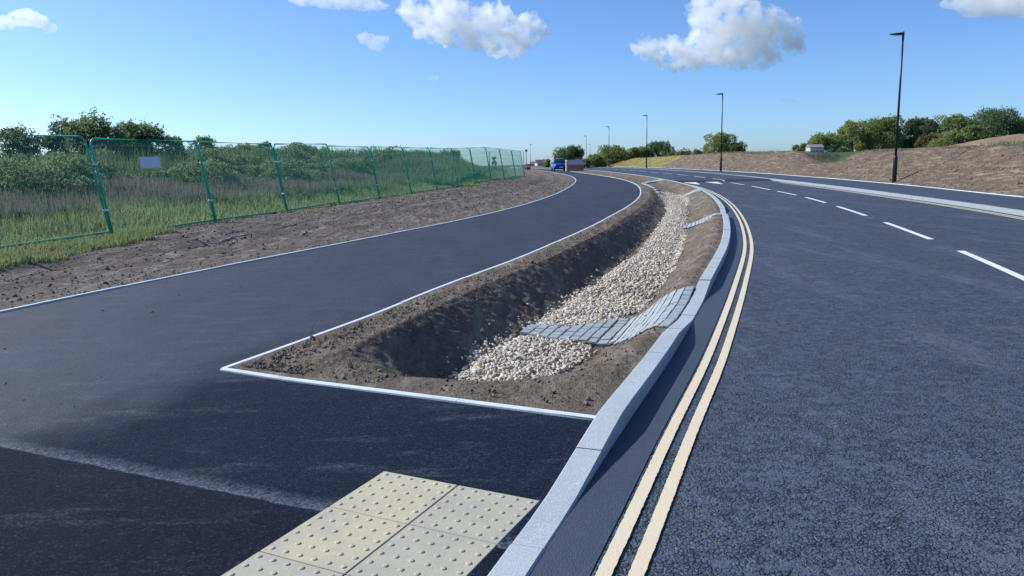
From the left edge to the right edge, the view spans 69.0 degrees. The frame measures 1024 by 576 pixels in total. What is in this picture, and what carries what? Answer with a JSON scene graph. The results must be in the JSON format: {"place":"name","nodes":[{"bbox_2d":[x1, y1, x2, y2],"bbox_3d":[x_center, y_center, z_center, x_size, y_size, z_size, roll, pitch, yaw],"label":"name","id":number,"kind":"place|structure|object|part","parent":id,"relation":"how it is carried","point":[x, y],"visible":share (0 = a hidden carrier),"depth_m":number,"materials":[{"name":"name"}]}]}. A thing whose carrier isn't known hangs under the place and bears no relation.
{"place":"outdoors","nodes":[
{"label":"outdoors","id":0,"kind":"place"},
{"bbox_2d":[0,155,516,248],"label":"grass verge","id":1,"kind":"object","parent":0,"point":[513,177],"depth_m":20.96,"materials":[{"name":"green plant"}]},
{"bbox_2d":[0,149,466,224],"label":"tall grass","id":2,"kind":"structure","parent":1,"relation":"on","point":[169,181],"depth_m":24.41,"materials":[{"name":"green plant"}]},
{"bbox_2d":[329,149,499,185],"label":"mound grass","id":3,"kind":"structure","parent":1,"relation":"on","point":[454,177],"depth_m":42.97,"materials":[{"name":"green plant"}]},
{"bbox_2d":[0,168,574,309],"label":"verge","id":4,"kind":"structure","parent":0,"point":[22,271],"depth_m":15.15,"materials":[{"name":"soil"}]},
{"bbox_2d":[0,134,111,247],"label":"fence panel","id":5,"kind":"object","parent":4,"relation":"on","point":[95,180],"visible":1,"depth_m":14.00,"materials":[{"name":"green metal"}]},
{"bbox_2d":[0,225,177,270],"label":"edge grass","id":6,"kind":"structure","parent":4,"relation":"on","point":[64,248],"depth_m":13.07,"materials":[{"name":"green plant"}]},
{"bbox_2d":[90,138,215,233],"bbox_3d":[-7.910,-2.320,16.635,0.060,2.000,3.528,-8,8,14],"label":"fence panel","id":7,"kind":"object","parent":4,"relation":"on","point":[106,209],"visible":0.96,"depth_m":16.47,"materials":[{"name":"green metal"}]},
{"bbox_2d":[139,157,160,167],"bbox_3d":[-8.000,-2.772,16.459,0.030,0.240,0.628,-8,8,14],"label":"notice board","id":8,"kind":"object","parent":7,"relation":"attached to","point":[149,162],"visible":1,"depth_m":16.44,"materials":[{"name":"white paint"}]},
{"bbox_2d":[198,141,286,220],"bbox_3d":[-7.160,-2.910,19.992,0.060,2.000,3.528,-9,8,14],"label":"fence panel","id":9,"kind":"object","parent":4,"relation":"on","point":[277,173],"visible":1,"depth_m":19.85,"materials":[{"name":"green metal"}]},
{"bbox_2d":[0,179,574,307],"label":"verge stones","id":10,"kind":"object","parent":4,"relation":"on","point":[229,244],"visible":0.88,"depth_m":16.83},
{"bbox_2d":[273,143,339,211],"bbox_3d":[-6.385,-3.524,23.318,0.062,2.000,3.528,-8,9,14],"label":"fence panel","id":11,"kind":"object","parent":4,"relation":"on","point":[278,167],"visible":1,"depth_m":23.16,"materials":[{"name":"green metal"}]},
{"bbox_2d":[327,145,379,203],"bbox_3d":[-5.641,-4.095,26.693,0.060,2.000,3.528,-9,8,14],"label":"fence panel","id":12,"kind":"object","parent":4,"relation":"on","point":[354,171],"visible":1,"depth_m":26.74,"materials":[{"name":"green metal"}]},
{"bbox_2d":[370,146,410,197],"bbox_3d":[-4.864,-4.702,30.031,0.060,2.000,3.528,-8,8,14],"label":"fence panel","id":13,"kind":"object","parent":4,"relation":"on","point":[388,162],"visible":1,"depth_m":29.94,"materials":[{"name":"green metal"}]},
{"bbox_2d":[403,147,436,192],"bbox_3d":[-4.109,-5.309,33.388,0.060,2.000,3.528,-9,8,14],"label":"fence panel","id":14,"kind":"object","parent":4,"relation":"on","point":[421,169],"visible":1,"depth_m":33.45,"materials":[{"name":"green metal"}]},
{"bbox_2d":[429,148,458,189],"bbox_3d":[-3.337,-5.909,36.732,0.062,2.000,3.528,-8,8,14],"label":"fence panel","id":15,"kind":"object","parent":4,"relation":"on","point":[444,169],"visible":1,"depth_m":36.76,"materials":[{"name":"green metal"}]},
{"bbox_2d":[451,148,475,185],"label":"fence panel","id":16,"kind":"object","parent":4,"relation":"on","point":[472,170],"visible":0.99,"depth_m":40.45,"materials":[{"name":"green metal"}]},
{"bbox_2d":[470,147,490,181],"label":"fence panel","id":17,"kind":"object","parent":4,"relation":"on","point":[473,161],"visible":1,"depth_m":43.43,"materials":[{"name":"green metal"}]},
{"bbox_2d":[486,147,504,179],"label":"fence panel","id":18,"kind":"object","parent":4,"relation":"on","point":[490,165],"visible":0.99,"depth_m":46.91,"materials":[{"name":"green metal"}]},
{"bbox_2d":[489,150,524,175],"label":"fence panel","id":19,"kind":"object","parent":4,"relation":"on","point":[508,161],"visible":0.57,"depth_m":58.57,"materials":[{"name":"green metal"}]},
{"bbox_2d":[499,149,515,178],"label":"fence panel","id":20,"kind":"object","parent":4,"relation":"on","point":[501,153],"visible":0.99,"depth_m":50.21,"materials":[{"name":"green metal"}]},
{"bbox_2d":[512,150,524,177],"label":"fence panel","id":21,"kind":"object","parent":4,"relation":"on","point":[518,163],"visible":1,"depth_m":54.60,"materials":[{"name":"green metal"}]},
{"bbox_2d":[0,168,639,575],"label":"footpath","id":22,"kind":"structure","parent":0,"point":[136,438],"depth_m":4.34,"materials":[{"name":"grey asphalt"}]},
{"bbox_2d":[222,552,343,575],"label":"tactile slab","id":23,"kind":"structure","parent":22,"relation":"on","point":[260,564],"depth_m":2.73,"materials":[{"name":"concrete"}]},
{"bbox_2d":[0,168,575,312],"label":"path edging","id":24,"kind":"object","parent":22,"relation":"on","point":[54,300],"visible":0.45,"depth_m":11.17,"materials":[{"name":"concrete"}]},
{"bbox_2d":[261,507,406,573],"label":"tactile slab","id":25,"kind":"structure","parent":22,"relation":"on","point":[337,540],"depth_m":2.94,"materials":[{"name":"concrete"}]},
{"bbox_2d":[330,471,456,523],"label":"tactile slab","id":26,"kind":"structure","parent":22,"relation":"on","point":[401,498],"depth_m":3.31,"materials":[{"name":"concrete"}]},
{"bbox_2d":[347,525,496,575],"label":"tactile slab","id":27,"kind":"structure","parent":22,"relation":"on","point":[410,550],"depth_m":2.80,"materials":[{"name":"concrete"}]},
{"bbox_2d":[410,485,539,543],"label":"tactile slab","id":28,"kind":"structure","parent":22,"relation":"on","point":[483,515],"depth_m":3.13,"materials":[{"name":"concrete"}]},
{"bbox_2d":[3,220,1020,528],"bbox_3d":[2.409,-0.182,9.658,17.542,0.056,13.928,-1,9,0],"label":"loose grit","id":29,"kind":"object","parent":22,"relation":"on","point":[251,298],"visible":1,"depth_m":7.81,"materials":[{"name":"grey gravel"}]},
{"bbox_2d":[551,159,565,170],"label":"parked car","id":30,"kind":"object","parent":22,"relation":"on","point":[558,163],"visible":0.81,"depth_m":94.37,"materials":[{"name":"blue paint"}]},
{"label":"windows","id":31,"kind":"part","parent":30,"relation":"part of","materials":[{"name":"black glass"}]},
{"bbox_2d":[228,167,723,418],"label":"swale","id":32,"kind":"structure","parent":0,"point":[500,318],"depth_m":7.53,"materials":[{"name":"soil"}]},
{"bbox_2d":[299,358,313,365],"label":"weed","id":33,"kind":"object","parent":32,"relation":"on","point":[309,363],"visible":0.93,"depth_m":5.47,"materials":[{"name":"green plant"}]},
{"bbox_2d":[342,356,353,368],"bbox_3d":[-1.161,0.531,5.424,0.203,0.137,0.125,4,11,30],"label":"weed","id":34,"kind":"object","parent":32,"relation":"on","point":[349,363],"visible":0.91,"depth_m":5.45,"materials":[{"name":"green plant"}]},
{"bbox_2d":[352,330,376,337],"bbox_3d":[-1.209,0.390,6.325,0.188,0.061,0.282,5,11,34],"label":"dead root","id":35,"kind":"object","parent":32,"relation":"on","point":[365,334],"visible":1,"depth_m":6.30,"materials":[{"name":"brown plant"}]},
{"bbox_2d":[220,367,595,420],"bbox_3d":[-0.827,0.734,4.813,2.960,0.220,0.050,4,11,28],"label":"end edging","id":36,"kind":"object","parent":32,"relation":"on","point":[432,397],"visible":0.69,"depth_m":4.65,"materials":[{"name":"concrete"}]},
{"bbox_2d":[222,168,640,367],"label":"swale edging","id":37,"kind":"object","parent":32,"relation":"on","point":[272,350],"visible":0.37,"depth_m":8.05,"materials":[{"name":"concrete"}]},
{"bbox_2d":[241,194,720,405],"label":"soil clods","id":38,"kind":"object","parent":32,"relation":"on","point":[268,366],"visible":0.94,"depth_m":6.39,"materials":[{"name":"brown soil"}]},
{"bbox_2d":[440,202,697,374],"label":"stray pebbles","id":39,"kind":"object","parent":32,"relation":"on","point":[596,351],"visible":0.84,"depth_m":9.63,"materials":[{"name":"beige stone"}]},
{"bbox_2d":[520,286,694,346],"bbox_3d":[0.891,0.355,7.807,1.812,0.537,2.402,2,10,19],"label":"paved inlet","id":40,"kind":"object","parent":32,"relation":"on","point":[609,332],"visible":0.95,"depth_m":8.01,"materials":[{"name":"concrete"}]},
{"bbox_2d":[642,183,660,193],"bbox_3d":[7.096,-5.107,38.081,0.186,0.332,8.659,0,9,5],"label":"bed edging","id":41,"kind":"object","parent":32,"relation":"on","point":[656,190],"visible":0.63,"depth_m":36.49,"materials":[{"name":"concrete"}]},
{"bbox_2d":[644,179,664,183],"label":"paved inlet","id":42,"kind":"object","parent":32,"relation":"on","point":[652,181],"visible":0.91,"depth_m":45.40,"materials":[{"name":"concrete"}]},
{"bbox_2d":[684,189,701,195],"bbox_3d":[7.859,-4.074,32.126,0.635,0.346,2.253,-1,9,0],"label":"paved inlet","id":43,"kind":"object","parent":32,"relation":"on","point":[696,190],"visible":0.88,"depth_m":32.31,"materials":[{"name":"concrete"}]},
{"bbox_2d":[682,213,721,228],"bbox_3d":[4.963,-1.746,19.497,0.984,0.485,1.715,1,10,14],"label":"paved inlet","id":44,"kind":"object","parent":32,"relation":"on","point":[702,220],"visible":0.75,"depth_m":19.75,"materials":[{"name":"concrete"}]},
{"bbox_2d":[0,0,1023,165],"label":"sky","id":45,"kind":"structure","parent":0,"point":[538,77],"materials":[{"name":"blue"}]},
{"bbox_2d":[16,148,1023,543],"bbox_3d":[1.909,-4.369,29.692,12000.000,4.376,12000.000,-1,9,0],"label":"ground","id":46,"kind":"structure","parent":0,"point":[836,156],"depth_m":75.27,"materials":[{"name":"brown soil"}]},
{"bbox_2d":[0,120,45,159],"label":"bush","id":47,"kind":"object","parent":46,"relation":"on","point":[15,133],"visible":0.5,"depth_m":28.13,"materials":[{"name":"green plant"}]},
{"bbox_2d":[41,133,69,155],"bbox_3d":[-18.075,-5.267,29.482,1.107,1.778,1.075,-1,9,0],"label":"bush","id":48,"kind":"object","parent":46,"relation":"on","point":[46,138],"visible":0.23,"depth_m":29.32,"materials":[{"name":"green plant"}]},
{"bbox_2d":[47,107,142,155],"bbox_3d":[-16.814,-5.899,30.109,3.612,2.770,3.786,-1,9,0],"label":"bush","id":49,"kind":"object","parent":46,"relation":"on","point":[87,129],"visible":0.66,"depth_m":29.39,"materials":[{"name":"green plant"}]},
{"bbox_2d":[112,117,166,156],"bbox_3d":[-15.832,-5.960,31.372,2.490,2.375,2.620,-1,9,0],"label":"bush","id":50,"kind":"object","parent":46,"relation":"on","point":[147,133],"visible":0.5,"depth_m":30.93,"materials":[{"name":"green plant"}]},
{"bbox_2d":[158,133,184,154],"bbox_3d":[-14.743,-5.832,32.414,1.285,1.772,1.330,3,10,26],"label":"bush","id":51,"kind":"object","parent":46,"relation":"on","point":[168,137],"visible":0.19,"depth_m":32.16,"materials":[{"name":"green plant"}]},
{"bbox_2d":[0,142,386,177],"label":"seed stalks","id":52,"kind":"object","parent":46,"relation":"on","point":[162,160],"visible":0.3,"depth_m":29.15,"materials":[{"name":"green plant"}]},
{"bbox_2d":[187,134,219,151],"bbox_3d":[-14.570,-6.387,35.376,1.489,1.784,1.553,4,11,29],"label":"bush","id":53,"kind":"object","parent":46,"relation":"on","point":[204,138],"visible":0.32,"depth_m":35.06,"materials":[{"name":"green plant"}]},
{"bbox_2d":[0,141,410,204],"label":"scrub","id":54,"kind":"object","parent":46,"relation":"on","point":[272,167],"visible":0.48,"depth_m":27.51,"materials":[{"name":"green plant"}]},
{"bbox_2d":[0,156,439,222],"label":"dry reeds","id":55,"kind":"object","parent":46,"relation":"on","point":[162,194],"visible":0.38,"depth_m":21.50,"materials":[{"name":"green plant"}]},
{"bbox_2d":[237,142,252,151],"bbox_3d":[-13.390,-6.562,37.348,1.542,1.466,1.400,-5,10,-22],"label":"bush","id":56,"kind":"object","parent":46,"relation":"on","point":[244,146],"visible":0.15,"depth_m":37.04,"materials":[{"name":"green plant"}]},
{"bbox_2d":[256,140,271,147],"bbox_3d":[-12.923,-7.010,39.377,1.170,1.636,1.020,-1,9,0],"label":"bush","id":57,"kind":"object","parent":46,"relation":"on","point":[265,145],"visible":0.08,"depth_m":39.12,"materials":[{"name":"green plant"}]},
{"bbox_2d":[440,149,461,157],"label":"bush","id":58,"kind":"object","parent":46,"relation":"on","point":[453,153],"visible":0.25,"depth_m":51.05,"materials":[{"name":"green plant"}]},
{"bbox_2d":[534,159,544,165],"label":"house","id":59,"kind":"structure","parent":46,"relation":"on","point":[538,162],"depth_m":411.90,"materials":[{"name":"white stone"}]},
{"bbox_2d":[541,159,550,166],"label":"shrub","id":60,"kind":"object","parent":46,"relation":"on","point":[546,163],"visible":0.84,"depth_m":157.38,"materials":[{"name":"green plant"}]},
{"bbox_2d":[552,144,584,161],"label":"tree","id":61,"kind":"object","parent":46,"relation":"on","point":[570,152],"visible":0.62,"depth_m":132.44,"materials":[{"name":"green plant"}]},
{"bbox_2d":[565,160,583,170],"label":"brick housing","id":62,"kind":"object","parent":46,"relation":"on","point":[574,165],"visible":0.85,"depth_m":89.04,"materials":[{"name":"red brick"}]},
{"bbox_2d":[582,158,591,167],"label":"shrub","id":63,"kind":"object","parent":46,"relation":"on","point":[587,163],"visible":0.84,"depth_m":117.94,"materials":[{"name":"green plant"}]},
{"bbox_2d":[588,153,607,166],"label":"tree","id":64,"kind":"object","parent":46,"relation":"on","point":[597,160],"visible":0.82,"depth_m":129.12,"materials":[{"name":"green plant"}]},
{"bbox_2d":[626,146,650,157],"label":"tree","id":65,"kind":"object","parent":46,"relation":"on","point":[639,152],"visible":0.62,"depth_m":146.03,"materials":[{"name":"green plant"}]},
{"bbox_2d":[645,140,675,157],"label":"tree","id":66,"kind":"object","parent":46,"relation":"on","point":[656,148],"visible":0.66,"depth_m":147.01,"materials":[{"name":"green plant"}]},
{"bbox_2d":[663,148,690,155],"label":"shrub","id":67,"kind":"object","parent":46,"relation":"on","point":[682,152],"visible":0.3,"depth_m":115.45,"materials":[{"name":"green plant"}]},
{"bbox_2d":[690,149,702,154],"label":"shrub","id":68,"kind":"object","parent":46,"relation":"on","point":[696,151],"visible":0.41,"depth_m":110.00,"materials":[{"name":"green plant"}]},
{"bbox_2d":[700,132,737,153],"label":"tree","id":69,"kind":"object","parent":46,"relation":"on","point":[716,138],"visible":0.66,"depth_m":127.14,"materials":[{"name":"green plant"}]},
{"bbox_2d":[722,141,747,152],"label":"tree","id":70,"kind":"object","parent":46,"relation":"on","point":[736,146],"visible":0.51,"depth_m":124.85,"materials":[{"name":"green plant"}]},
{"bbox_2d":[791,141,806,150],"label":"tree","id":71,"kind":"object","parent":46,"relation":"on","point":[797,147],"visible":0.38,"depth_m":92.78,"materials":[{"name":"green plant"}]},
{"bbox_2d":[805,144,832,154],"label":"cabin","id":72,"kind":"object","parent":46,"relation":"on","point":[815,147],"visible":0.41,"depth_m":77.92,"materials":[{"name":"white"}]},
{"bbox_2d":[805,131,844,150],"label":"tree","id":73,"kind":"object","parent":46,"relation":"on","point":[827,140],"visible":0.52,"depth_m":89.41,"materials":[{"name":"green plant"}]},
{"bbox_2d":[826,145,849,151],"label":"tree","id":74,"kind":"object","parent":46,"relation":"on","point":[841,149],"visible":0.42,"depth_m":87.93,"materials":[{"name":"green plant"}]},
{"bbox_2d":[835,119,876,150],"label":"tree","id":75,"kind":"object","parent":46,"relation":"on","point":[862,138],"visible":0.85,"depth_m":93.23,"materials":[{"name":"green plant"}]},
{"bbox_2d":[855,113,908,150],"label":"tree","id":76,"kind":"object","parent":46,"relation":"on","point":[884,129],"visible":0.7,"depth_m":94.61,"materials":[{"name":"green plant"}]},
{"bbox_2d":[902,116,940,147],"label":"tree","id":77,"kind":"object","parent":46,"relation":"on","point":[926,125],"visible":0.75,"depth_m":95.36,"materials":[{"name":"green plant"}]},
{"bbox_2d":[914,132,937,147],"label":"tree","id":78,"kind":"object","parent":46,"relation":"on","point":[923,140],"visible":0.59,"depth_m":86.11,"materials":[{"name":"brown plant"}]},
{"bbox_2d":[926,128,965,147],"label":"tree","id":79,"kind":"object","parent":46,"relation":"on","point":[950,137],"visible":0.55,"depth_m":83.33,"materials":[{"name":"green plant"}]},
{"bbox_2d":[933,113,975,132],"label":"tree","id":80,"kind":"object","parent":46,"relation":"on","point":[958,123],"visible":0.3,"depth_m":99.18,"materials":[{"name":"green plant"}]},
{"bbox_2d":[958,123,990,142],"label":"tree","id":81,"kind":"object","parent":46,"relation":"on","point":[970,132],"visible":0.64,"depth_m":89.20,"materials":[{"name":"green plant"}]},
{"bbox_2d":[950,134,1023,145],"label":"sand mound","id":82,"kind":"object","parent":46,"relation":"on","point":[1015,137],"visible":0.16,"depth_m":57.60,"materials":[{"name":"beige sand"}]},
{"bbox_2d":[967,105,1020,137],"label":"tree","id":83,"kind":"object","parent":46,"relation":"on","point":[999,123],"visible":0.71,"depth_m":95.82,"materials":[{"name":"green plant"}]},
{"bbox_2d":[1010,117,1023,134],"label":"tree","id":84,"kind":"object","parent":46,"relation":"on","point":[1020,122],"visible":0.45,"depth_m":95.30,"materials":[{"name":"green plant"}]},
{"bbox_2d":[448,296,652,381],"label":"gravel","id":85,"kind":"structure","parent":0,"point":[518,357],"depth_m":7.46,"materials":[{"name":"beige gravel"}]},
{"bbox_2d":[566,191,689,301],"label":"gravel","id":86,"kind":"structure","parent":0,"point":[643,270],"depth_m":13.52,"materials":[{"name":"beige gravel"}]},
{"bbox_2d":[607,154,697,167],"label":"grass bank","id":87,"kind":"structure","parent":0,"point":[651,165],"depth_m":107.38,"materials":[{"name":"green plant"}]},
{"bbox_2d":[597,144,628,165],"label":"tree","id":88,"kind":"object","parent":87,"relation":"on","point":[613,154],"visible":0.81,"depth_m":136.21,"materials":[{"name":"green plant"}]},
{"bbox_2d":[620,152,635,159],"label":"tree","id":89,"kind":"object","parent":87,"relation":"on","point":[630,157],"visible":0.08,"depth_m":139.90,"materials":[{"name":"green plant"}]},
{"bbox_2d":[544,167,1023,575],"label":"road","id":90,"kind":"structure","parent":0,"point":[787,471],"depth_m":4.43,"materials":[{"name":"grey asphalt"}]},
{"bbox_2d":[488,167,730,575],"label":"kerb","id":91,"kind":"structure","parent":90,"relation":"on","point":[524,552],"depth_m":3.83,"materials":[{"name":"concrete"}]},
{"bbox_2d":[529,191,741,575],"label":"road channel","id":92,"kind":"object","parent":90,"relation":"on","point":[576,545],"visible":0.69,"depth_m":3.73,"materials":[{"name":"concrete"}]},
{"bbox_2d":[595,187,746,575],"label":"yellow line","id":93,"kind":"object","parent":90,"relation":"on","point":[608,564],"visible":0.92,"depth_m":3.72,"materials":[{"name":"paint"}]},
{"bbox_2d":[628,185,752,575],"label":"yellow line","id":94,"kind":"object","parent":90,"relation":"on","point":[640,563],"visible":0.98,"depth_m":3.72,"materials":[{"name":"paint"}]},
{"bbox_2d":[684,182,721,183],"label":"ramp markings","id":95,"kind":"object","parent":90,"relation":"on","point":[697,183],"visible":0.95,"depth_m":42.55,"materials":[{"name":"white paint"}]},
{"bbox_2d":[672,179,771,182],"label":"table ramp","id":96,"kind":"structure","parent":90,"relation":"on","point":[725,180],"depth_m":43.88,"materials":[{"name":"grey asphalt"}]},
{"bbox_2d":[533,166,1023,215],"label":"kerb","id":97,"kind":"structure","parent":90,"relation":"on","point":[986,207],"depth_m":24.19,"materials":[{"name":"concrete"}]},
{"bbox_2d":[601,168,1023,279],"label":"line","id":98,"kind":"object","parent":90,"relation":"on","point":[1012,273],"visible":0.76,"depth_m":11.20,"materials":[{"name":"white paint"}]},
{"bbox_2d":[779,182,1023,219],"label":"yellow line","id":99,"kind":"object","parent":90,"relation":"on","point":[922,202],"visible":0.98,"depth_m":22.20,"materials":[{"name":"paint"}]},
{"bbox_2d":[782,182,1022,217],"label":"yellow line","id":100,"kind":"object","parent":90,"relation":"on","point":[926,202],"visible":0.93,"depth_m":22.16,"materials":[{"name":"paint"}]},
{"bbox_2d":[550,166,1023,209],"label":"footway","id":101,"kind":"structure","parent":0,"point":[1011,202],"depth_m":28.27,"materials":[{"name":"asphalt"}]},
{"bbox_2d":[642,115,646,167],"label":"street lamp","id":102,"kind":"object","parent":101,"relation":"on","point":[646,145],"visible":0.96,"depth_m":94.36,"materials":[{"name":"grey metal"}]},
{"bbox_2d":[717,93,722,171],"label":"street lamp","id":103,"kind":"object","parent":101,"relation":"on","point":[721,133],"visible":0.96,"depth_m":64.11,"materials":[{"name":"black metal"}]},
{"bbox_2d":[643,167,1022,196],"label":"footway edging","id":104,"kind":"object","parent":101,"relation":"on","point":[880,182],"visible":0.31,"depth_m":32.97,"materials":[{"name":"concrete"}]},
{"bbox_2d":[658,144,1023,195],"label":"earth bank","id":105,"kind":"structure","parent":0,"point":[696,161],"depth_m":35.93,"materials":[{"name":"soil"}]},
{"bbox_2d":[699,140,1023,162],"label":"bank top grass","id":106,"kind":"structure","parent":105,"relation":"on","point":[991,143],"depth_m":53.95,"materials":[{"name":"green plant"}]},
{"bbox_2d":[705,143,1023,194],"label":"bank clods","id":107,"kind":"object","parent":105,"relation":"on","point":[1017,183],"visible":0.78,"depth_m":35.63,"materials":[{"name":"brown soil"}]},
{"bbox_2d":[889,31,904,182],"bbox_3d":[17.069,-7.989,33.404,0.712,6.770,0.270,-1,9,0],"label":"street lamp","id":108,"kind":"object","parent":105,"relation":"on","point":[894,171],"visible":0.96,"depth_m":33.41,"materials":[{"name":"black metal"}]}
]}

